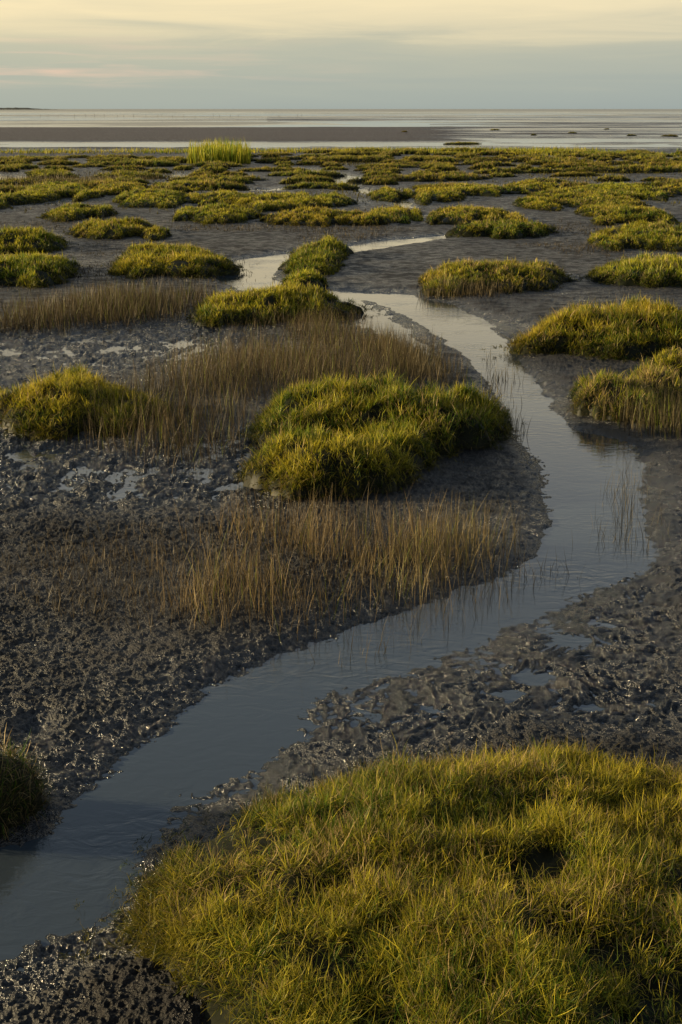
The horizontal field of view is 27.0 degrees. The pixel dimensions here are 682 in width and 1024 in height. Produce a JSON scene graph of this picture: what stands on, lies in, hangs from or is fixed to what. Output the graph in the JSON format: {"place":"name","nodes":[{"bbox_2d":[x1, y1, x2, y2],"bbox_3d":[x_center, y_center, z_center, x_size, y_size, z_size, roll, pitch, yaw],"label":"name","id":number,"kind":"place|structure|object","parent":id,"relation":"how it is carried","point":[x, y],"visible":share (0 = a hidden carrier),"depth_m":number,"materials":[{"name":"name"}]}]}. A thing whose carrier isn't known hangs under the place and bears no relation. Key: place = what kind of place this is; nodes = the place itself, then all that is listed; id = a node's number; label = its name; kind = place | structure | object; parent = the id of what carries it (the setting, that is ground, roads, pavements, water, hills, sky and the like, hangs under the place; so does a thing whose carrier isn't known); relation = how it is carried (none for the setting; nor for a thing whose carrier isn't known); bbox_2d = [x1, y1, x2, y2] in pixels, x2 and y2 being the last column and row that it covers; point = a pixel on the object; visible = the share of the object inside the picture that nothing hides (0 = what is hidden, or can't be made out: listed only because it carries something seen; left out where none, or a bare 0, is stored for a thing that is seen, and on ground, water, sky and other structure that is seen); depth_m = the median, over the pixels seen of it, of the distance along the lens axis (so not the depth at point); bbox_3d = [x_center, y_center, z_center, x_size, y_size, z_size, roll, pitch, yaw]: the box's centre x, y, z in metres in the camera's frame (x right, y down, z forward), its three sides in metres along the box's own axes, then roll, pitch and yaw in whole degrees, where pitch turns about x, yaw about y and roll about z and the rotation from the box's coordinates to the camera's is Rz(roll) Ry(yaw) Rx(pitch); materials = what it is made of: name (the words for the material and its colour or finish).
{"place":"outdoors","nodes":[
{"label":"outdoors","id":0,"kind":"place"},
{"bbox_2d":[0,145,679,156],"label":"marsh grass","id":1,"kind":"structure","parent":0,"point":[435,150],"depth_m":99.21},
{"bbox_2d":[1,156,679,213],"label":"marsh grass","id":2,"kind":"structure","parent":0,"point":[568,177],"depth_m":61.48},
{"bbox_2d":[0,114,681,1023],"bbox_3d":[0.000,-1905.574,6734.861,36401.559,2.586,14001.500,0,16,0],"label":"ground","id":3,"kind":"structure","parent":0,"point":[86,698],"depth_m":9.65,"materials":[{"name":"soil"}]},
{"bbox_2d":[0,191,29,209],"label":"grass tussock","id":4,"kind":"object","parent":3,"relation":"on","point":[6,199],"depth_m":45.58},
{"bbox_2d":[0,163,39,169],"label":"grass tussock","id":5,"kind":"object","parent":3,"relation":"on","point":[19,166],"depth_m":71.80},
{"bbox_2d":[0,156,48,161],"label":"grass tussock","id":6,"kind":"object","parent":3,"relation":"on","point":[27,158],"depth_m":82.78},
{"bbox_2d":[0,729,63,840],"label":"grass tussock","id":7,"kind":"object","parent":3,"relation":"on","point":[21,790],"depth_m":6.20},
{"bbox_2d":[0,182,69,192],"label":"grass tussock","id":8,"kind":"object","parent":3,"relation":"on","point":[11,188],"depth_m":51.52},
{"bbox_2d":[1,154,70,159],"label":"grass tussock","id":9,"kind":"object","parent":3,"relation":"on","point":[44,157],"depth_m":85.37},
{"bbox_2d":[0,223,72,254],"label":"grass tussock","id":10,"kind":"object","parent":3,"relation":"on","point":[39,239],"depth_m":30.53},
{"bbox_2d":[0,250,84,288],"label":"grass tussock","id":11,"kind":"object","parent":3,"relation":"on","point":[35,270],"depth_m":25.05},
{"bbox_2d":[0,177,88,184],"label":"grass tussock","id":12,"kind":"object","parent":3,"relation":"on","point":[15,180],"depth_m":57.36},
{"bbox_2d":[26,168,74,176],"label":"grass tussock","id":13,"kind":"object","parent":3,"relation":"on","point":[43,171],"depth_m":65.02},
{"bbox_2d":[14,180,91,203],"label":"grass tussock","id":14,"kind":"object","parent":3,"relation":"on","point":[43,196],"depth_m":48.22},
{"bbox_2d":[28,171,79,178],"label":"grass tussock","id":15,"kind":"object","parent":3,"relation":"on","point":[57,174],"depth_m":62.48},
{"bbox_2d":[27,185,81,197],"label":"grass tussock","id":16,"kind":"object","parent":3,"relation":"on","point":[63,193],"depth_m":48.90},
{"bbox_2d":[37,157,79,164],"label":"grass tussock","id":17,"kind":"object","parent":3,"relation":"on","point":[60,162],"depth_m":76.82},
{"bbox_2d":[36,201,121,222],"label":"grass tussock","id":18,"kind":"object","parent":3,"relation":"on","point":[70,212],"depth_m":39.61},
{"bbox_2d":[0,362,174,440],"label":"grass tussock","id":19,"kind":"object","parent":3,"relation":"on","point":[38,409],"depth_m":13.81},
{"bbox_2d":[0,172,175,185],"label":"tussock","id":20,"kind":"object","parent":3,"relation":"on","point":[69,178],"visible":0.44,"depth_m":58.81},
{"bbox_2d":[76,177,131,187],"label":"grass tussock","id":21,"kind":"object","parent":3,"relation":"on","point":[92,184],"depth_m":54.24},
{"bbox_2d":[0,273,214,337],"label":"dry stems","id":22,"kind":"object","parent":3,"relation":"on","point":[149,302],"visible":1,"depth_m":21.07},
{"bbox_2d":[86,156,137,162],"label":"grass tussock","id":23,"kind":"object","parent":3,"relation":"on","point":[113,159],"depth_m":80.49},
{"bbox_2d":[86,153,142,158],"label":"grass tussock","id":24,"kind":"object","parent":3,"relation":"on","point":[128,156],"depth_m":86.57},
{"bbox_2d":[63,216,171,241],"bbox_3d":[-5.499,-6.962,34.742,3.039,0.535,4.460,0,16,0],"label":"grass tussock","id":25,"kind":"object","parent":3,"relation":"on","point":[94,229],"depth_m":33.86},
{"bbox_2d":[100,164,149,170],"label":"grass tussock","id":26,"kind":"object","parent":3,"relation":"on","point":[126,167],"depth_m":70.44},
{"bbox_2d":[89,180,161,197],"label":"grass tussock","id":27,"kind":"object","parent":3,"relation":"on","point":[102,190],"depth_m":50.64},
{"bbox_2d":[100,176,150,183],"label":"grass tussock","id":28,"kind":"object","parent":3,"relation":"on","point":[140,180],"depth_m":57.58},
{"bbox_2d":[91,168,169,178],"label":"grass tussock","id":29,"kind":"object","parent":3,"relation":"on","point":[146,174],"depth_m":62.34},
{"bbox_2d":[111,158,181,166],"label":"grass tussock","id":30,"kind":"object","parent":3,"relation":"on","point":[155,163],"depth_m":75.09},
{"bbox_2d":[111,188,186,208],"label":"grass tussock","id":31,"kind":"object","parent":3,"relation":"on","point":[152,198],"depth_m":45.30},
{"bbox_2d":[146,182,192,192],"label":"grass tussock","id":32,"kind":"object","parent":3,"relation":"on","point":[177,187],"depth_m":51.76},
{"bbox_2d":[150,156,193,162],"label":"grass tussock","id":33,"kind":"object","parent":3,"relation":"on","point":[181,159],"depth_m":79.90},
{"bbox_2d":[101,236,253,281],"bbox_3d":[-3.153,-5.000,27.788,3.054,0.574,5.306,0,16,0],"label":"grass tussock","id":34,"kind":"object","parent":3,"relation":"on","point":[153,259],"depth_m":26.55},
{"bbox_2d":[149,177,212,190],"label":"grass tussock","id":35,"kind":"object","parent":3,"relation":"on","point":[192,186],"depth_m":53.87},
{"bbox_2d":[190,165,229,173],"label":"grass tussock","id":36,"kind":"object","parent":3,"relation":"on","point":[216,170],"depth_m":67.67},
{"bbox_2d":[183,189,250,207],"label":"grass tussock","id":37,"kind":"object","parent":3,"relation":"on","point":[219,196],"depth_m":45.84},
{"bbox_2d":[177,178,256,190],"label":"grass tussock","id":38,"kind":"object","parent":3,"relation":"on","point":[215,185],"depth_m":54.42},
{"bbox_2d":[165,171,268,180],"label":"grass tussock","id":39,"kind":"object","parent":3,"relation":"on","point":[209,176],"depth_m":60.19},
{"bbox_2d":[184,136,251,163],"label":"tall reeds","id":40,"kind":"object","parent":3,"relation":"on","point":[226,152],"visible":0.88,"depth_m":78.97,"materials":[{"name":"green plant"}]},
{"bbox_2d":[171,202,268,225],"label":"grass tussock","id":41,"kind":"object","parent":3,"relation":"on","point":[211,213],"depth_m":38.85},
{"bbox_2d":[191,161,248,166],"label":"grass tussock","id":42,"kind":"object","parent":3,"relation":"on","point":[231,164],"depth_m":74.64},
{"bbox_2d":[206,175,255,183],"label":"grass tussock","id":43,"kind":"object","parent":3,"relation":"on","point":[242,179],"depth_m":57.50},
{"bbox_2d":[0,513,477,635],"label":"dry stems","id":44,"kind":"object","parent":3,"relation":"on","point":[153,590],"visible":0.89,"depth_m":9.20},
{"bbox_2d":[61,300,472,473],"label":"dry stems","id":45,"kind":"object","parent":3,"relation":"on","point":[235,363],"visible":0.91,"depth_m":15.91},
{"bbox_2d":[254,157,295,163],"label":"grass tussock","id":46,"kind":"object","parent":3,"relation":"on","point":[269,160],"depth_m":79.61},
{"bbox_2d":[237,165,314,171],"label":"grass tussock","id":47,"kind":"object","parent":3,"relation":"on","point":[267,169],"depth_m":69.28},
{"bbox_2d":[232,190,325,212],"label":"grass tussock","id":48,"kind":"object","parent":3,"relation":"on","point":[272,201],"depth_m":43.94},
{"bbox_2d":[185,280,380,327],"bbox_3d":[-0.942,-3.211,21.397,3.157,0.585,2.574,-5,17,-17],"label":"grass tussock","id":49,"kind":"object","parent":3,"relation":"on","point":[218,309],"depth_m":20.82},
{"bbox_2d":[278,176,300,183],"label":"grass tussock","id":50,"kind":"object","parent":3,"relation":"on","point":[289,180],"depth_m":57.60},
{"bbox_2d":[268,167,352,176],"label":"grass tussock","id":51,"kind":"object","parent":3,"relation":"on","point":[325,173],"depth_m":64.68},
{"bbox_2d":[293,173,336,182],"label":"grass tussock","id":52,"kind":"object","parent":3,"relation":"on","point":[311,178],"depth_m":59.78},
{"bbox_2d":[278,231,355,290],"bbox_3d":[-0.385,-4.858,27.224,1.765,0.684,7.582,0,16,0],"label":"grass tussock","id":53,"kind":"object","parent":3,"relation":"on","point":[310,263],"depth_m":26.74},
{"bbox_2d":[296,159,344,164],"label":"grass tussock","id":54,"kind":"object","parent":3,"relation":"on","point":[312,162],"depth_m":76.62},
{"bbox_2d":[135,473,506,642],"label":"dry stems","id":55,"kind":"object","parent":3,"relation":"on","point":[311,533],"visible":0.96,"depth_m":9.50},
{"bbox_2d":[283,180,359,189],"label":"grass tussock","id":56,"kind":"object","parent":3,"relation":"on","point":[323,185],"depth_m":54.58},
{"bbox_2d":[256,204,392,227],"bbox_3d":[-0.563,-8.100,38.729,4.023,0.586,4.700,0,16,0],"label":"grass tussock","id":57,"kind":"object","parent":3,"relation":"on","point":[312,216],"depth_m":37.63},
{"bbox_2d":[0,218,653,294],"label":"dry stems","id":58,"kind":"object","parent":3,"relation":"on","point":[345,229],"visible":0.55,"depth_m":34.79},
{"bbox_2d":[308,189,357,207],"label":"grass tussock","id":59,"kind":"object","parent":3,"relation":"on","point":[333,199],"depth_m":45.33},
{"bbox_2d":[297,154,393,162],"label":"grass tussock","id":60,"kind":"object","parent":3,"relation":"on","point":[349,158],"depth_m":80.72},
{"bbox_2d":[325,150,379,155],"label":"grass tussock","id":61,"kind":"object","parent":3,"relation":"on","point":[349,152],"depth_m":92.35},
{"bbox_2d":[60,733,681,1023],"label":"grass tussock","id":62,"kind":"object","parent":3,"relation":"on","point":[538,885],"depth_m":5.10,"materials":[{"name":"plant"}]},
{"bbox_2d":[361,168,396,176],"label":"grass tussock","id":63,"kind":"object","parent":3,"relation":"on","point":[383,172],"depth_m":64.55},
{"bbox_2d":[361,177,398,184],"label":"grass tussock","id":64,"kind":"object","parent":3,"relation":"on","point":[384,181],"depth_m":57.34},
{"bbox_2d":[360,167,400,173],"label":"grass tussock","id":65,"kind":"object","parent":3,"relation":"on","point":[395,171],"depth_m":67.11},
{"bbox_2d":[353,165,407,170],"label":"grass tussock","id":66,"kind":"object","parent":3,"relation":"on","point":[366,168],"depth_m":69.91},
{"bbox_2d":[234,358,527,501],"bbox_3d":[0.089,-0.876,12.838,2.773,0.778,4.049,6,17,20],"label":"grass tussock","id":67,"kind":"object","parent":3,"relation":"on","point":[387,434],"depth_m":12.67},
{"bbox_2d":[355,162,419,167],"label":"grass tussock","id":68,"kind":"object","parent":3,"relation":"on","point":[392,165],"depth_m":73.28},
{"bbox_2d":[366,185,413,201],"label":"grass tussock","id":69,"kind":"object","parent":3,"relation":"on","point":[387,194],"depth_m":48.92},
{"bbox_2d":[362,203,423,223],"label":"grass tussock","id":70,"kind":"object","parent":3,"relation":"on","point":[399,214],"depth_m":39.19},
{"bbox_2d":[357,322,466,385],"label":"dry stems","id":71,"kind":"object","parent":3,"relation":"on","point":[423,368],"visible":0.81,"depth_m":16.78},
{"bbox_2d":[347,170,492,182],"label":"grass tussock","id":72,"kind":"object","parent":3,"relation":"on","point":[430,177],"depth_m":60.16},
{"bbox_2d":[382,160,462,165],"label":"grass tussock","id":73,"kind":"object","parent":3,"relation":"on","point":[416,163],"depth_m":76.78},
{"bbox_2d":[413,186,471,204],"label":"grass tussock","id":74,"kind":"object","parent":3,"relation":"on","point":[426,195],"depth_m":47.30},
{"bbox_2d":[428,164,458,170],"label":"grass tussock","id":75,"kind":"object","parent":3,"relation":"on","point":[447,168],"depth_m":69.60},
{"bbox_2d":[357,489,529,613],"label":"dry stems","id":76,"kind":"object","parent":3,"relation":"on","point":[435,543],"visible":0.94,"depth_m":9.58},
{"bbox_2d":[412,181,480,187],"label":"grass tussock","id":77,"kind":"object","parent":3,"relation":"on","point":[441,184],"depth_m":54.73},
{"bbox_2d":[434,155,459,162],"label":"grass tussock","id":78,"kind":"object","parent":3,"relation":"on","point":[444,159],"depth_m":79.97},
{"bbox_2d":[433,147,488,152],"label":"grass tussock","id":79,"kind":"object","parent":3,"relation":"on","point":[464,148],"depth_m":98.10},
{"bbox_2d":[414,274,529,299],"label":"dry stems","id":80,"kind":"object","parent":3,"relation":"on","point":[481,290],"visible":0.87,"depth_m":23.45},
{"bbox_2d":[448,182,503,196],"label":"grass tussock","id":81,"kind":"object","parent":3,"relation":"on","point":[472,189],"depth_m":50.38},
{"bbox_2d":[424,204,529,225],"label":"grass tussock","id":82,"kind":"object","parent":3,"relation":"on","point":[459,215],"depth_m":37.96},
{"bbox_2d":[467,162,498,169],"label":"grass tussock","id":83,"kind":"object","parent":3,"relation":"on","point":[477,166],"depth_m":71.31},
{"bbox_2d":[475,150,519,155],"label":"grass tussock","id":84,"kind":"object","parent":3,"relation":"on","point":[492,153],"depth_m":92.78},
{"bbox_2d":[469,166,526,173],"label":"grass tussock","id":85,"kind":"object","parent":3,"relation":"on","point":[513,169],"depth_m":66.68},
{"bbox_2d":[480,160,516,165],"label":"grass tussock","id":86,"kind":"object","parent":3,"relation":"on","point":[500,163],"depth_m":75.26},
{"bbox_2d":[416,257,581,297],"bbox_3d":[2.837,-4.192,24.899,3.154,0.571,3.894,0,16,0],"label":"grass tussock","id":87,"kind":"object","parent":3,"relation":"on","point":[537,275],"depth_m":24.43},
{"bbox_2d":[486,171,517,177],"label":"grass tussock","id":88,"kind":"object","parent":3,"relation":"on","point":[500,174],"depth_m":63.63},
{"bbox_2d":[445,218,562,238],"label":"grass tussock","id":89,"kind":"object","parent":3,"relation":"on","point":[502,229],"depth_m":34.11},
{"bbox_2d":[492,184,540,193],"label":"grass tussock","id":90,"kind":"object","parent":3,"relation":"on","point":[518,189],"depth_m":51.48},
{"bbox_2d":[455,154,593,161],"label":"grass tussock","id":91,"kind":"object","parent":3,"relation":"on","point":[526,158],"depth_m":81.69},
{"bbox_2d":[504,179,566,191],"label":"grass tussock","id":92,"kind":"object","parent":3,"relation":"on","point":[536,185],"depth_m":52.95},
{"bbox_2d":[522,176,568,182],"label":"grass tussock","id":93,"kind":"object","parent":3,"relation":"on","point":[550,179],"depth_m":59.03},
{"bbox_2d":[525,166,566,172],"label":"grass tussock","id":94,"kind":"object","parent":3,"relation":"on","point":[535,169],"depth_m":67.56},
{"bbox_2d":[519,156,595,164],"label":"grass tussock","id":95,"kind":"object","parent":3,"relation":"on","point":[540,162],"depth_m":77.18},
{"bbox_2d":[549,171,601,176],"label":"grass tussock","id":96,"kind":"object","parent":3,"relation":"on","point":[569,174],"depth_m":64.22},
{"bbox_2d":[558,180,592,187],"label":"grass tussock","id":97,"kind":"object","parent":3,"relation":"on","point":[571,184],"depth_m":55.12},
{"bbox_2d":[538,159,615,168],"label":"grass tussock","id":98,"kind":"object","parent":3,"relation":"on","point":[567,164],"depth_m":73.09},
{"bbox_2d":[478,293,681,362],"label":"grass tussock","id":99,"kind":"object","parent":3,"relation":"on","point":[633,329],"depth_m":18.00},
{"bbox_2d":[511,185,650,211],"bbox_3d":[7.604,-10.607,47.535,4.559,0.617,11.969,0,16,0],"label":"grass tussock","id":100,"kind":"object","parent":3,"relation":"on","point":[573,196],"depth_m":44.90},
{"bbox_2d":[565,150,657,156],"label":"grass tussock","id":101,"kind":"object","parent":3,"relation":"on","point":[586,154],"depth_m":89.92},
{"bbox_2d":[594,172,630,181],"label":"grass tussock","id":102,"kind":"object","parent":3,"relation":"on","point":[614,178],"depth_m":59.93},
{"bbox_2d":[595,159,637,164],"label":"grass tussock","id":103,"kind":"object","parent":3,"relation":"on","point":[625,161],"depth_m":77.49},
{"bbox_2d":[560,163,681,172],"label":"grass tussock","id":104,"kind":"object","parent":3,"relation":"on","point":[640,168],"depth_m":68.04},
{"bbox_2d":[562,355,681,423],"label":"grass tussock","id":105,"kind":"object","parent":3,"relation":"on","point":[585,395],"depth_m":14.37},
{"bbox_2d":[582,181,669,200],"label":"grass tussock","id":106,"kind":"object","parent":3,"relation":"on","point":[640,191],"depth_m":49.49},
{"bbox_2d":[573,201,679,225],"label":"grass tussock","id":107,"kind":"object","parent":3,"relation":"on","point":[604,214],"depth_m":38.44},
{"bbox_2d":[582,250,681,288],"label":"grass tussock","id":108,"kind":"object","parent":3,"relation":"on","point":[646,270],"depth_m":24.97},
{"bbox_2d":[585,219,681,252],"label":"grass tussock","id":109,"kind":"object","parent":3,"relation":"on","point":[647,236],"depth_m":31.67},
{"bbox_2d":[592,361,681,440],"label":"dry stems","id":110,"kind":"object","parent":3,"relation":"on","point":[672,420],"visible":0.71,"depth_m":13.70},
{"bbox_2d":[595,186,681,196],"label":"grass tussock","id":111,"kind":"object","parent":3,"relation":"on","point":[673,193],"depth_m":50.00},
{"bbox_2d":[628,154,671,161],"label":"grass tussock","id":112,"kind":"object","parent":3,"relation":"on","point":[637,159],"depth_m":82.29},
{"bbox_2d":[637,157,671,163],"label":"grass tussock","id":113,"kind":"object","parent":3,"relation":"on","point":[653,160],"depth_m":78.66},
{"bbox_2d":[643,160,681,165],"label":"grass tussock","id":114,"kind":"object","parent":3,"relation":"on","point":[661,163],"depth_m":75.93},
{"bbox_2d":[644,343,681,379],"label":"grass tussock","id":115,"kind":"object","parent":3,"relation":"on","point":[672,358],"depth_m":16.11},
{"bbox_2d":[646,178,681,186],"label":"grass tussock","id":116,"kind":"object","parent":3,"relation":"on","point":[659,183],"depth_m":56.14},
{"bbox_2d":[647,182,681,190],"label":"grass tussock","id":117,"kind":"object","parent":3,"relation":"on","point":[671,187],"depth_m":51.83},
{"bbox_2d":[0,109,681,971],"bbox_3d":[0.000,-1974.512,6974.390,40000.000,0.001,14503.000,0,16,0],"label":"water","id":118,"kind":"structure","parent":0,"point":[234,727],"depth_m":8.72,"materials":[{"name":"grey liquid"}]},
{"bbox_2d":[309,550,556,666],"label":"dry stems","id":119,"kind":"object","parent":118,"relation":"on","point":[381,637],"visible":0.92,"depth_m":8.73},
{"bbox_2d":[481,350,530,435],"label":"dry stems","id":120,"kind":"object","parent":118,"relation":"on","point":[497,393],"visible":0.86,"depth_m":15.56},
{"bbox_2d":[503,454,670,597],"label":"dry stems","id":121,"kind":"object","parent":118,"relation":"on","point":[626,497],"visible":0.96,"depth_m":10.62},
{"bbox_2d":[0,0,681,108],"label":"sky","id":122,"kind":"structure","parent":0,"point":[55,54],"materials":[{"name":"grey"}]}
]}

